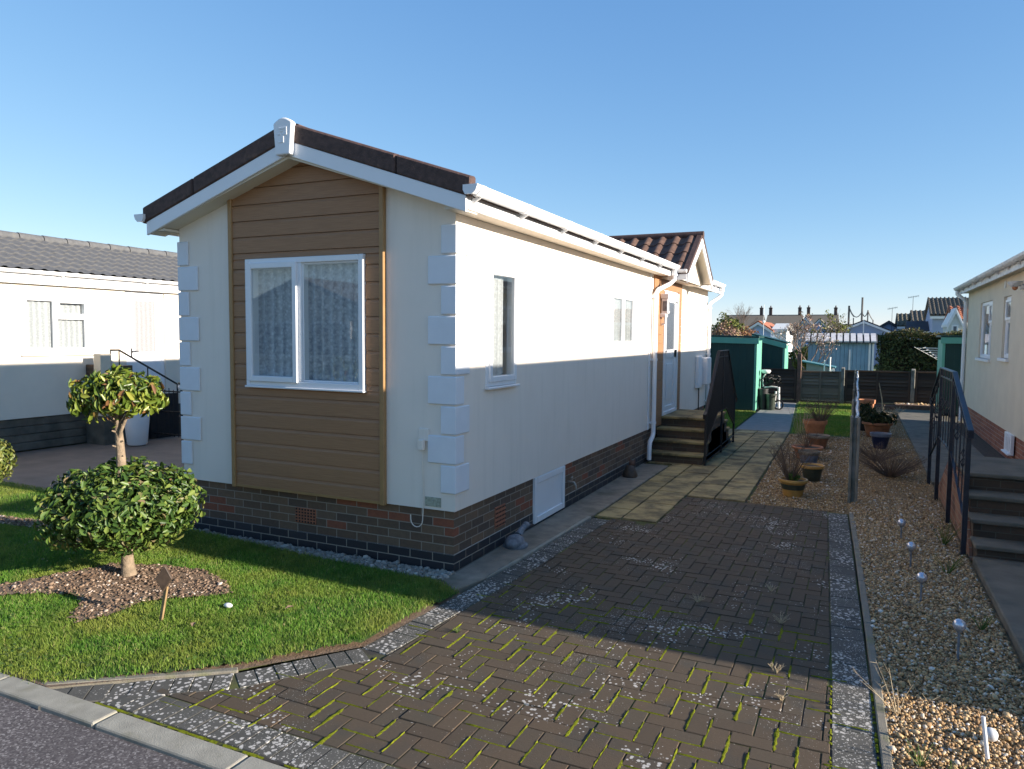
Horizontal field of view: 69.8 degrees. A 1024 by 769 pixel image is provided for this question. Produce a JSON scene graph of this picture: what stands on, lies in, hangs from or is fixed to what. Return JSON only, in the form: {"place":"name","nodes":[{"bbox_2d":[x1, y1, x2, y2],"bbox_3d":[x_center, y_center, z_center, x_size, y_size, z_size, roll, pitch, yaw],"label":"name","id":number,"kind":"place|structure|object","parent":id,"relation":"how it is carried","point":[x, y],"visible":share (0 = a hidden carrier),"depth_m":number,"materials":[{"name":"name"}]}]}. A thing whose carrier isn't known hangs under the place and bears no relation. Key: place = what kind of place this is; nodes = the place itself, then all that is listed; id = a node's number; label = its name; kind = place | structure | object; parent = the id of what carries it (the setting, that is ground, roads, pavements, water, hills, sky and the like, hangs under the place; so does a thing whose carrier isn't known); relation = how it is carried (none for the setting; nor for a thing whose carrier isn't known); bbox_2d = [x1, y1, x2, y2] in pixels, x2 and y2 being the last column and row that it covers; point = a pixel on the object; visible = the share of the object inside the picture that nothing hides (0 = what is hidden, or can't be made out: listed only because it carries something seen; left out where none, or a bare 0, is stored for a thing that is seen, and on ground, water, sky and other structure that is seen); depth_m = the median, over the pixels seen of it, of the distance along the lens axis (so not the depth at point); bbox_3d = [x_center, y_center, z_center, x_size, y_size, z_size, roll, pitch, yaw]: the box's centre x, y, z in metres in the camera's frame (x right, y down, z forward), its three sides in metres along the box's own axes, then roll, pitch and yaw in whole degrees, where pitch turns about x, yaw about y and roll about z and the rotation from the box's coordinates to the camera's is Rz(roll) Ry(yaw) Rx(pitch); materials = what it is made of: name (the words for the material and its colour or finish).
{"place":"outdoors","nodes":[
{"label":"outdoors","id":0,"kind":"place"},
{"bbox_2d":[0,436,186,508],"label":"neighbour paving","id":1,"kind":"structure","parent":0,"point":[42,468],"depth_m":11.64,"materials":[{"name":"grey concrete"}]},
{"bbox_2d":[86,353,180,444],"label":"entrance steps","id":2,"kind":"structure","parent":1,"relation":"on","point":[100,432],"depth_m":13.03,"materials":[{"name":"concrete"}]},
{"bbox_2d":[110,349,177,388],"bbox_3d":[-6.854,0.020,13.734,0.036,1.378,1.423,2,4,25],"label":"handrail","id":3,"kind":"object","parent":2,"relation":"on","point":[138,361],"visible":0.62,"depth_m":13.62,"materials":[{"name":"black metal"}]},
{"bbox_2d":[123,410,149,445],"bbox_3d":[-6.630,0.673,12.971,0.480,0.780,0.480,2,4,25],"label":"planter","id":4,"kind":"object","parent":1,"relation":"on","point":[136,429],"visible":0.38,"depth_m":12.83,"materials":[{"name":"white ceramic"}]},
{"bbox_2d":[0,696,203,768],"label":"road","id":5,"kind":"structure","parent":0,"point":[32,738],"depth_m":3.55,"materials":[{"name":"grey asphalt"}]},
{"bbox_2d":[148,388,182,438],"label":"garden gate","id":6,"kind":"structure","parent":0,"point":[164,422],"depth_m":13.86,"materials":[{"name":"black metal"}]},
{"bbox_2d":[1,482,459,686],"bbox_3d":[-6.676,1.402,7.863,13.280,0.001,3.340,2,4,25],"label":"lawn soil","id":7,"kind":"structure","parent":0,"point":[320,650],"depth_m":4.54,"materials":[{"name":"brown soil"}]},
{"bbox_2d":[0,438,17,482],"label":"topiary tree","id":8,"kind":"object","parent":7,"relation":"on","point":[5,452],"visible":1,"depth_m":7.83,"materials":[{"name":"green plant"}]},
{"label":"chip bed","id":9,"kind":"structure","parent":7,"relation":"on","visible":0},
{"bbox_2d":[194,528,455,580],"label":"stone chippings","id":10,"kind":"object","parent":9,"relation":"on","point":[426,571],"visible":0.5,"depth_m":6.36,"materials":[{"name":"grey gravel"}]},
{"bbox_2d":[68,497,881,768],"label":"driveway","id":11,"kind":"structure","parent":0,"point":[415,660],"depth_m":4.37,"materials":[{"name":"brick"}]},
{"bbox_2d":[38,513,877,768],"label":"driveway border","id":12,"kind":"object","parent":11,"relation":"on","point":[851,701],"visible":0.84,"depth_m":4.13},
{"bbox_2d":[95,575,880,768],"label":"moss","id":13,"kind":"object","parent":11,"relation":"on","point":[735,717],"visible":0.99,"depth_m":4.01,"materials":[{"name":"green plant"}]},
{"bbox_2d":[0,366,971,684],"bbox_3d":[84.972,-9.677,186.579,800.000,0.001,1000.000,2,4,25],"label":"ground","id":14,"kind":"structure","parent":0,"point":[344,650],"depth_m":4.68,"materials":[{"name":"green plant"}]},
{"bbox_2d":[0,230,181,451],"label":"mobile home","id":15,"kind":"object","parent":14,"relation":"on","point":[69,308],"visible":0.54,"depth_m":12.95,"materials":[{"name":"white paint"}]},
{"bbox_2d":[21,294,91,354],"bbox_3d":[-7.845,-1.029,12.642,0.123,1.000,1.200,2,4,25],"label":"window","id":16,"kind":"structure","parent":15,"relation":"in","point":[51,324],"depth_m":12.60,"materials":[{"name":"white plastic"}]},
{"bbox_2d":[125,291,164,392],"bbox_3d":[-7.101,-0.684,14.217,0.110,2.195,0.860,2,4,25],"label":"door","id":17,"kind":"structure","parent":15,"relation":"in","point":[143,310],"depth_m":14.22,"materials":[{"name":"white plastic"}]},
{"bbox_2d":[0,562,231,622],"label":"mulch bed","id":18,"kind":"object","parent":14,"relation":"on","point":[99,589],"visible":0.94,"depth_m":5.48,"materials":[{"name":"wood"}]},
{"bbox_2d":[0,515,232,621],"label":"bark chippings","id":19,"kind":"object","parent":18,"relation":"on","point":[14,587],"visible":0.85,"depth_m":5.49,"materials":[{"name":"brown wood"}]},
{"bbox_2d":[32,363,206,576],"bbox_3d":[-3.029,0.676,5.706,1.239,1.685,1.263,2,4,25],"label":"topiary tree","id":20,"kind":"object","parent":18,"relation":"on","point":[104,509],"visible":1,"depth_m":5.45,"materials":[{"name":"green plant"}]},
{"bbox_2d":[0,672,287,768],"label":"kerb","id":21,"kind":"structure","parent":14,"relation":"on","point":[176,744],"depth_m":3.68,"materials":[{"name":"concrete"}]},
{"bbox_2d":[155,565,172,620],"bbox_3d":[-2.324,1.410,4.890,0.148,0.418,0.058,2,4,25],"label":"lawn marker","id":22,"kind":"object","parent":14,"relation":"on","point":[164,578],"visible":0.85,"depth_m":4.87,"materials":[{"name":"brown wood"}]},
{"bbox_2d":[0,513,379,676],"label":"clover","id":23,"kind":"object","parent":14,"relation":"on","point":[145,648],"visible":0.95,"depth_m":4.64,"materials":[{"name":"green plant"}]},
{"bbox_2d":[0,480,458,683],"bbox_3d":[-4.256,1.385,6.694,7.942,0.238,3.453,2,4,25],"label":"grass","id":24,"kind":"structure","parent":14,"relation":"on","point":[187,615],"depth_m":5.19,"materials":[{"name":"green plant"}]},
{"bbox_2d":[134,118,725,572],"bbox_3d":[0.528,-0.675,11.555,3.928,3.880,11.471,2,4,25],"label":"mobile home","id":25,"kind":"object","parent":14,"relation":"on","point":[388,356],"visible":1,"depth_m":6.74,"materials":[{"name":"paint"}]},
{"bbox_2d":[245,254,367,390],"bbox_3d":[-1.860,-0.557,6.611,1.343,1.168,0.144,2,4,25],"label":"window","id":26,"kind":"structure","parent":25,"relation":"in","point":[305,316],"depth_m":6.59,"materials":[{"name":"white plastic"}]},
{"bbox_2d":[485,263,517,386],"bbox_3d":[-0.111,-0.537,6.733,0.094,1.085,0.630,2,4,25],"label":"window","id":27,"kind":"structure","parent":25,"relation":"in","point":[495,274],"depth_m":6.76,"materials":[{"name":"white plastic"}]},
{"bbox_2d":[611,290,635,347],"bbox_3d":[1.531,-0.893,10.211,0.075,0.760,1.150,2,4,25],"label":"window","id":28,"kind":"structure","parent":25,"relation":"in","point":[623,305],"depth_m":10.18,"materials":[{"name":"white plastic"}]},
{"bbox_2d":[661,291,678,415],"bbox_3d":[2.745,-0.543,12.717,0.142,2.090,1.050,2,4,25],"label":"door","id":29,"kind":"structure","parent":25,"relation":"in","point":[671,328],"depth_m":12.79,"materials":[{"name":"white plastic"}]},
{"bbox_2d":[41,513,892,768],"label":"edging","id":30,"kind":"object","parent":14,"relation":"on","point":[884,744],"visible":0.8,"depth_m":4.25,"materials":[{"name":"concrete"}]},
{"bbox_2d":[486,516,590,579],"bbox_3d":[0.319,1.563,7.008,0.043,0.116,2.308,2,4,27],"label":"strip edge","id":31,"kind":"object","parent":14,"relation":"on","point":[549,541],"visible":0.42,"depth_m":6.88,"materials":[{"name":"concrete"}]},
{"bbox_2d":[727,302,758,326],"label":"garden tree","id":32,"kind":"object","parent":14,"relation":"on","point":[743,314],"visible":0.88,"depth_m":66.22,"materials":[{"name":"brown plant"}]},
{"bbox_2d":[724,306,765,329],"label":"house","id":33,"kind":"structure","parent":14,"relation":"on","point":[752,318],"depth_m":92.07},
{"bbox_2d":[751,333,790,368],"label":"garden shed","id":34,"kind":"structure","parent":14,"relation":"on","point":[774,352],"depth_m":23.31,"materials":[{"name":"green wood"}]},
{"bbox_2d":[766,305,802,351],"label":"house","id":35,"kind":"structure","parent":14,"relation":"on","point":[775,319],"depth_m":90.25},
{"bbox_2d":[802,360,835,370],"bbox_3d":[10.492,-0.211,25.133,1.060,1.215,1.080,2,4,25],"label":"lean to","id":36,"kind":"object","parent":14,"relation":"on","point":[813,366],"visible":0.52,"depth_m":24.73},
{"bbox_2d":[805,305,838,329],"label":"house","id":37,"kind":"structure","parent":14,"relation":"on","point":[814,318],"depth_m":88.54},
{"bbox_2d":[808,310,852,334],"bbox_3d":[14.372,-1.763,33.253,1.919,3.312,2.811,2,4,25],"label":"garden tree","id":38,"kind":"object","parent":14,"relation":"on","point":[837,328],"visible":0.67,"depth_m":33.43,"materials":[{"name":"green plant"}]},
{"bbox_2d":[847,370,860,502],"bbox_3d":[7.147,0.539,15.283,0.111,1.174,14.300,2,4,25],"label":"post","id":39,"kind":"object","parent":14,"relation":"on","point":[854,447],"visible":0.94,"depth_m":8.85,"materials":[{"name":"metal"}]},
{"bbox_2d":[847,297,873,325],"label":"rope frame","id":40,"kind":"object","parent":14,"relation":"on","point":[861,313],"visible":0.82,"depth_m":71.93,"materials":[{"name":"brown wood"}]},
{"bbox_2d":[895,313,910,330],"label":"house","id":41,"kind":"structure","parent":14,"relation":"on","point":[901,319],"depth_m":58.01,"materials":[{"name":"white tile"}]},
{"bbox_2d":[908,310,925,320],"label":"house","id":42,"kind":"structure","parent":14,"relation":"on","point":[915,315],"depth_m":55.05,"materials":[{"name":"grey tile"}]},
{"bbox_2d":[905,321,929,339],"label":"house","id":43,"kind":"structure","parent":14,"relation":"on","point":[923,325],"depth_m":50.17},
{"bbox_2d":[875,326,966,370],"bbox_3d":[16.291,-1.036,29.031,3.540,2.530,1.732,2,4,25],"label":"hedge","id":44,"kind":"object","parent":14,"relation":"on","point":[901,353],"visible":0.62,"depth_m":28.66,"materials":[{"name":"green plant"}]},
{"bbox_2d":[923,297,968,334],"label":"house","id":45,"kind":"structure","parent":14,"relation":"on","point":[935,311],"depth_m":48.27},
{"bbox_2d":[944,306,967,330],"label":"house","id":46,"kind":"structure","parent":14,"relation":"on","point":[959,309],"depth_m":34.20,"materials":[{"name":"tile"}]},
{"bbox_2d":[941,308,962,332],"bbox_3d":[20.108,-1.778,33.592,0.650,3.380,2.540,2,4,25],"label":"porch","id":47,"kind":"object","parent":46,"relation":"attached to","point":[953,321],"visible":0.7,"depth_m":32.47,"materials":[{"name":"white paint"}]},
{"bbox_2d":[938,455,1023,561],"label":"entrance steps","id":48,"kind":"structure","parent":14,"relation":"on","point":[995,527],"depth_m":6.98,"materials":[{"name":"concrete"}]},
{"bbox_2d":[953,251,1023,458],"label":"mobile home","id":49,"kind":"object","parent":14,"relation":"on","point":[992,368],"visible":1,"depth_m":13.31,"materials":[{"name":"beige paint"}]},
{"bbox_2d":[980,301,992,358],"bbox_3d":[9.573,-1.090,14.725,0.122,1.140,1.550,2,4,25],"label":"window","id":50,"kind":"structure","parent":49,"relation":"in","point":[987,307],"depth_m":14.93,"materials":[{"name":"white plastic"}]},
{"bbox_2d":[1004,296,1010,357],"bbox_3d":[8.587,-0.983,12.617,0.122,1.070,0.690,2,4,25],"label":"window","id":51,"kind":"structure","parent":49,"relation":"in","point":[1008,302],"depth_m":12.81,"materials":[{"name":"white plastic"}]},
{"bbox_2d":[0,0,1023,329],"label":"sky","id":52,"kind":"structure","parent":0,"point":[825,154],"materials":[{"name":"blue"}]},
{"bbox_2d":[443,463,667,593],"bbox_3d":[0.862,1.468,8.535,0.438,0.112,6.255,2,4,25],"label":"concrete strip","id":53,"kind":"object","parent":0,"point":[481,569],"visible":0.53,"depth_m":7.68,"materials":[{"name":"grey concrete"}]},
{"bbox_2d":[503,521,530,549],"bbox_3d":[0.084,1.434,6.908,0.237,0.222,0.388,6,6,53],"label":"stone ornament","id":54,"kind":"object","parent":53,"relation":"on","point":[516,541],"visible":0.96,"depth_m":6.80,"materials":[{"name":"grey stone"}]},
{"bbox_2d":[622,458,637,477],"bbox_3d":[1.665,1.169,10.334,0.220,0.261,0.227,2,4,25],"label":"stone ornament","id":55,"kind":"object","parent":53,"relation":"on","point":[629,471],"visible":1,"depth_m":10.27,"materials":[{"name":"grey stone"}]},
{"bbox_2d":[594,429,788,523],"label":"patio flags","id":56,"kind":"object","parent":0,"point":[660,495],"visible":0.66,"depth_m":10.11,"materials":[{"name":"grey concrete"}]},
{"bbox_2d":[649,409,731,464],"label":"entrance steps","id":57,"kind":"structure","parent":56,"relation":"on","point":[679,438],"depth_m":11.90,"materials":[{"name":"wood"}]},
{"bbox_2d":[703,350,736,465],"bbox_3d":[3.595,0.310,12.551,0.048,1.793,3.176,2,4,25],"label":"railing","id":58,"kind":"object","parent":56,"relation":"on","point":[722,396],"visible":0.94,"depth_m":12.34,"materials":[{"name":"black metal"}]},
{"bbox_2d":[704,335,763,410],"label":"garden shed","id":59,"kind":"structure","parent":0,"point":[745,354],"depth_m":19.94,"materials":[{"name":"teal wood"}]},
{"bbox_2d":[736,402,795,431],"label":"back path","id":60,"kind":"structure","parent":0,"point":[775,420],"depth_m":17.55,"materials":[{"name":"grey concrete"}]},
{"bbox_2d":[758,388,768,409],"bbox_3d":[6.922,0.403,20.257,0.297,0.580,0.292,2,4,25],"label":"tub","id":61,"kind":"object","parent":60,"relation":"on","point":[762,392],"visible":0.98,"depth_m":20.16,"materials":[{"name":"plastic"}]},
{"bbox_2d":[766,393,775,409],"bbox_3d":[7.077,0.481,20.078,0.276,0.450,0.271,2,4,25],"label":"tub","id":62,"kind":"object","parent":60,"relation":"on","point":[770,401],"visible":1,"depth_m":19.98,"materials":[{"name":"green plastic"}]},
{"bbox_2d":[760,373,783,409],"bbox_3d":[7.209,0.177,20.380,0.681,1.021,0.400,2,4,25],"label":"garden trolley","id":63,"kind":"object","parent":60,"relation":"on","point":[773,380],"visible":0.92,"depth_m":20.32,"materials":[{"name":"white paint"}]},
{"bbox_2d":[723,401,851,436],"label":"grass","id":64,"kind":"structure","parent":0,"point":[832,419],"depth_m":18.04,"materials":[{"name":"green plant"}]},
{"bbox_2d":[704,408,963,487],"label":"earth","id":65,"kind":"structure","parent":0,"point":[756,410],"depth_m":18.85,"materials":[{"name":"brown soil"}]},
{"bbox_2d":[796,354,801,402],"bbox_3d":[8.853,-0.176,22.642,0.120,1.550,0.120,2,4,25],"label":"timber post","id":66,"kind":"object","parent":65,"relation":"on","point":[799,369],"visible":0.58,"depth_m":22.59,"materials":[{"name":"brown wood"}]},
{"bbox_2d":[761,367,936,405],"bbox_3d":[10.268,0.072,21.997,6.925,1.166,0.135,2,4,25],"label":"lap fence","id":67,"kind":"object","parent":65,"relation":"on","point":[912,386],"visible":0.57,"depth_m":22.02,"materials":[{"name":"brown wood"}]},
{"bbox_2d":[873,404,934,409],"bbox_3d":[11.617,0.671,20.433,3.000,0.140,0.500,2,4,25],"label":"raised bed edge","id":68,"kind":"object","parent":65,"relation":"on","point":[914,407],"visible":0.36,"depth_m":20.66,"materials":[{"name":"brown wood"}]},
{"bbox_2d":[748,409,1023,768],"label":"gravel","id":69,"kind":"structure","parent":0,"point":[906,511],"depth_m":5.14,"materials":[{"name":"beige gravel"}]},
{"bbox_2d":[766,442,815,496],"bbox_3d":[3.508,1.040,9.229,0.566,0.718,0.576,1,4,9],"label":"plant pot","id":70,"kind":"object","parent":69,"relation":"on","point":[793,482],"visible":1,"depth_m":9.16,"materials":[{"name":"ceramic"}]},
{"bbox_2d":[788,398,812,440],"bbox_3d":[5.531,0.641,14.124,0.345,0.898,0.623,-2,5,-34],"label":"dead plant","id":71,"kind":"object","parent":69,"relation":"on","point":[803,421],"visible":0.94,"depth_m":14.14,"materials":[{"name":"plant"}]},
{"bbox_2d":[791,430,823,458],"bbox_3d":[4.879,0.971,12.117,0.503,0.495,0.503,2,4,25],"label":"plant pot","id":72,"kind":"object","parent":69,"relation":"on","point":[809,446],"visible":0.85,"depth_m":12.11,"materials":[{"name":"ceramic"}]},
{"bbox_2d":[798,449,819,462],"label":"plant pot","id":73,"kind":"object","parent":69,"relation":"on","point":[814,458],"visible":0.58,"depth_m":11.07,"materials":[{"name":"blue ceramic"}]},
{"bbox_2d":[800,463,824,481],"bbox_3d":[4.186,1.227,10.245,0.332,0.220,0.332,2,4,25],"label":"plant pot","id":74,"kind":"object","parent":69,"relation":"on","point":[811,472],"visible":0.91,"depth_m":10.14,"materials":[{"name":"green ceramic"}]},
{"bbox_2d":[806,433,829,448],"bbox_3d":[5.524,1.028,13.256,0.407,0.240,0.407,2,4,25],"label":"plant pot","id":75,"kind":"object","parent":69,"relation":"on","point":[822,440],"visible":0.66,"depth_m":13.12,"materials":[{"name":"ceramic"}]},
{"bbox_2d":[800,395,843,433],"bbox_3d":[6.035,0.642,14.349,0.804,0.873,0.835,2,4,25],"label":"plant pot","id":76,"kind":"object","parent":69,"relation":"on","point":[816,424],"visible":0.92,"depth_m":14.29,"materials":[{"name":"ceramic"}]},
{"bbox_2d":[860,401,876,430],"bbox_3d":[7.612,0.671,15.834,0.496,0.645,0.488,2,4,25],"label":"plant pot","id":77,"kind":"object","parent":69,"relation":"on","point":[867,407],"visible":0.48,"depth_m":15.76,"materials":[{"name":"plastic"}]},
{"bbox_2d":[845,441,905,461],"bbox_3d":[5.922,1.093,11.920,0.949,0.302,0.955,2,4,25],"label":"dead plant","id":78,"kind":"object","parent":69,"relation":"on","point":[873,455],"visible":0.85,"depth_m":11.83,"materials":[{"name":"brown plant"}]},
{"bbox_2d":[859,410,896,436],"bbox_3d":[7.375,0.781,14.828,0.725,0.554,0.663,2,4,25],"label":"plant pot","id":79,"kind":"object","parent":69,"relation":"on","point":[875,421],"visible":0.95,"depth_m":14.69,"materials":[{"name":"ceramic"}]},
{"bbox_2d":[870,432,891,448],"bbox_3d":[6.660,1.016,13.272,0.354,0.280,0.354,2,4,25],"label":"plant pot","id":80,"kind":"object","parent":69,"relation":"on","point":[879,437],"visible":0.91,"depth_m":13.17,"materials":[{"name":"blue ceramic"}]},
{"bbox_2d":[865,383,905,416],"bbox_3d":[8.982,0.418,17.760,1.015,0.927,0.904,2,4,25],"label":"dead plant","id":81,"kind":"object","parent":69,"relation":"on","point":[894,412],"visible":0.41,"depth_m":17.68,"materials":[{"name":"plant"}]},
{"bbox_2d":[859,450,927,477],"bbox_3d":[5.458,1.152,10.602,1.040,0.352,1.065,2,4,25],"label":"dead plant","id":82,"kind":"object","parent":69,"relation":"on","point":[888,471],"visible":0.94,"depth_m":10.56,"materials":[{"name":"brown plant"}]},
{"bbox_2d":[853,659,939,714],"bbox_3d":[1.998,1.627,3.872,0.250,0.236,0.462,-1,4,-15],"label":"weed","id":83,"kind":"object","parent":69,"relation":"on","point":[893,693],"visible":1,"depth_m":3.90,"materials":[{"name":"plant"}]},
{"bbox_2d":[906,542,915,566],"bbox_3d":[3.476,1.494,6.398,0.076,0.248,0.076,2,4,25],"label":"solar light","id":84,"kind":"object","parent":69,"relation":"on","point":[911,547],"visible":0.99,"depth_m":6.38,"materials":[{"name":"silver metal"}]},
{"bbox_2d":[916,572,926,601],"bbox_3d":[3.085,1.543,5.534,0.076,0.258,0.076,2,4,25],"label":"solar light","id":85,"kind":"object","parent":69,"relation":"on","point":[921,577],"visible":0.97,"depth_m":5.51,"materials":[{"name":"silver metal"}]},
{"bbox_2d":[905,738,938,766],"bbox_3d":[1.923,1.718,3.406,0.156,0.116,0.144,0,4,-3],"label":"weed","id":86,"kind":"object","parent":69,"relation":"on","point":[920,763],"visible":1,"depth_m":3.43,"materials":[{"name":"green plant"}]},
{"bbox_2d":[929,519,960,544],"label":"weed","id":87,"kind":"object","parent":69,"relation":"on","point":[944,539],"visible":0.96,"depth_m":7.09,"materials":[{"name":"green plant"}]},
{"bbox_2d":[929,553,964,573],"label":"weed","id":88,"kind":"object","parent":69,"relation":"on","point":[954,567],"visible":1,"depth_m":6.22,"materials":[{"name":"green plant"}]},
{"bbox_2d":[927,367,973,554],"bbox_3d":[4.961,0.661,8.402,0.077,1.668,4.036,2,4,25],"label":"railing","id":89,"kind":"object","parent":69,"relation":"on","point":[955,390],"visible":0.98,"depth_m":7.85,"materials":[{"name":"black metal"}]},
{"bbox_2d":[952,619,966,660],"bbox_3d":[2.771,1.593,4.555,0.076,0.283,0.076,2,4,25],"label":"solar light","id":90,"kind":"object","parent":69,"relation":"on","point":[959,626],"visible":0.98,"depth_m":4.54,"materials":[{"name":"silver metal"}]},
{"bbox_2d":[969,614,997,629],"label":"weed","id":91,"kind":"object","parent":69,"relation":"on","point":[983,627],"visible":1,"depth_m":5.02,"materials":[{"name":"green plant"}]},
{"bbox_2d":[981,716,989,759],"bbox_3d":[2.247,1.687,3.484,0.019,0.214,0.058,-1,4,-15],"label":"marker stake","id":92,"kind":"object","parent":69,"relation":"on","point":[985,737],"visible":0.92,"depth_m":3.48,"materials":[{"name":"white paint"}]},
{"bbox_2d":[986,727,997,741],"bbox_3d":[2.369,1.733,3.635,0.068,0.068,0.066,2,4,25],"label":"garden ball","id":93,"kind":"object","parent":69,"relation":"on","point":[992,734],"visible":0.71,"depth_m":3.61,"materials":[{"name":"plastic"}]},
{"bbox_2d":[895,409,983,485],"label":"path","id":94,"kind":"structure","parent":0,"point":[915,423],"depth_m":14.51,"materials":[{"name":"concrete"}]},
{"bbox_2d":[936,335,966,414],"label":"garden shed","id":95,"kind":"structure","parent":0,"point":[949,351],"depth_m":19.16,"materials":[{"name":"teal wood"}]},
{"bbox_2d":[949,422,1004,457],"bbox_3d":[8.278,1.200,12.684,0.300,0.001,10.600,2,4,25],"label":"soil bed","id":96,"kind":"object","parent":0,"point":[982,447],"visible":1,"depth_m":13.55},
{"bbox_2d":[972,556,1023,666],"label":"side path","id":97,"kind":"structure","parent":0,"point":[1002,581],"depth_m":5.65,"materials":[{"name":"concrete"}]},
{"label":"far lawn","id":98,"kind":"structure","parent":0,"visible":0},
{"bbox_2d":[711,320,742,337],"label":"shrub","id":99,"kind":"object","parent":98,"relation":"on","point":[730,331],"visible":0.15,"depth_m":28.48,"materials":[{"name":"plant"}]},
{"bbox_2d":[707,312,748,334],"bbox_3d":[8.955,-1.509,30.809,2.184,3.073,1.758,2,4,25],"label":"shrub","id":100,"kind":"object","parent":98,"relation":"on","point":[735,322],"visible":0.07,"depth_m":30.54,"materials":[{"name":"green plant"}]},
{"bbox_2d":[748,321,773,336],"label":"house","id":101,"kind":"structure","parent":98,"relation":"on","point":[758,326],"depth_m":47.17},
{"bbox_2d":[772,323,793,351],"bbox_3d":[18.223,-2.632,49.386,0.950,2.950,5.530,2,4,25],"label":"mobile home","id":102,"kind":"object","parent":98,"relation":"on","point":[776,327],"visible":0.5,"depth_m":47.56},
{"bbox_2d":[776,311,818,348],"bbox_3d":[15.066,-2.160,38.701,2.105,3.383,2.507,2,4,25],"label":"garden tree","id":103,"kind":"object","parent":98,"relation":"on","point":[800,325],"visible":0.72,"depth_m":38.26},
{"bbox_2d":[791,344,807,369],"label":"shrub","id":104,"kind":"object","parent":98,"relation":"on","point":[804,348],"visible":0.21,"depth_m":32.60,"materials":[{"name":"green plant"}]},
{"bbox_2d":[771,320,840,369],"bbox_3d":[10.740,-1.011,26.686,2.242,2.624,1.807,-1,4,-21],"label":"garden tree","id":105,"kind":"object","parent":98,"relation":"on","point":[820,342],"visible":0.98,"depth_m":26.71,"materials":[{"name":"brown plant"}]},
{"bbox_2d":[805,333,877,370],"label":"garden shed","id":106,"kind":"structure","parent":98,"relation":"on","point":[852,348],"depth_m":28.43,"materials":[{"name":"blue paint"}]},
{"bbox_2d":[833,320,891,365],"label":"mobile home","id":107,"kind":"object","parent":98,"relation":"on","point":[869,327],"visible":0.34,"depth_m":53.81,"materials":[{"name":"blue"}]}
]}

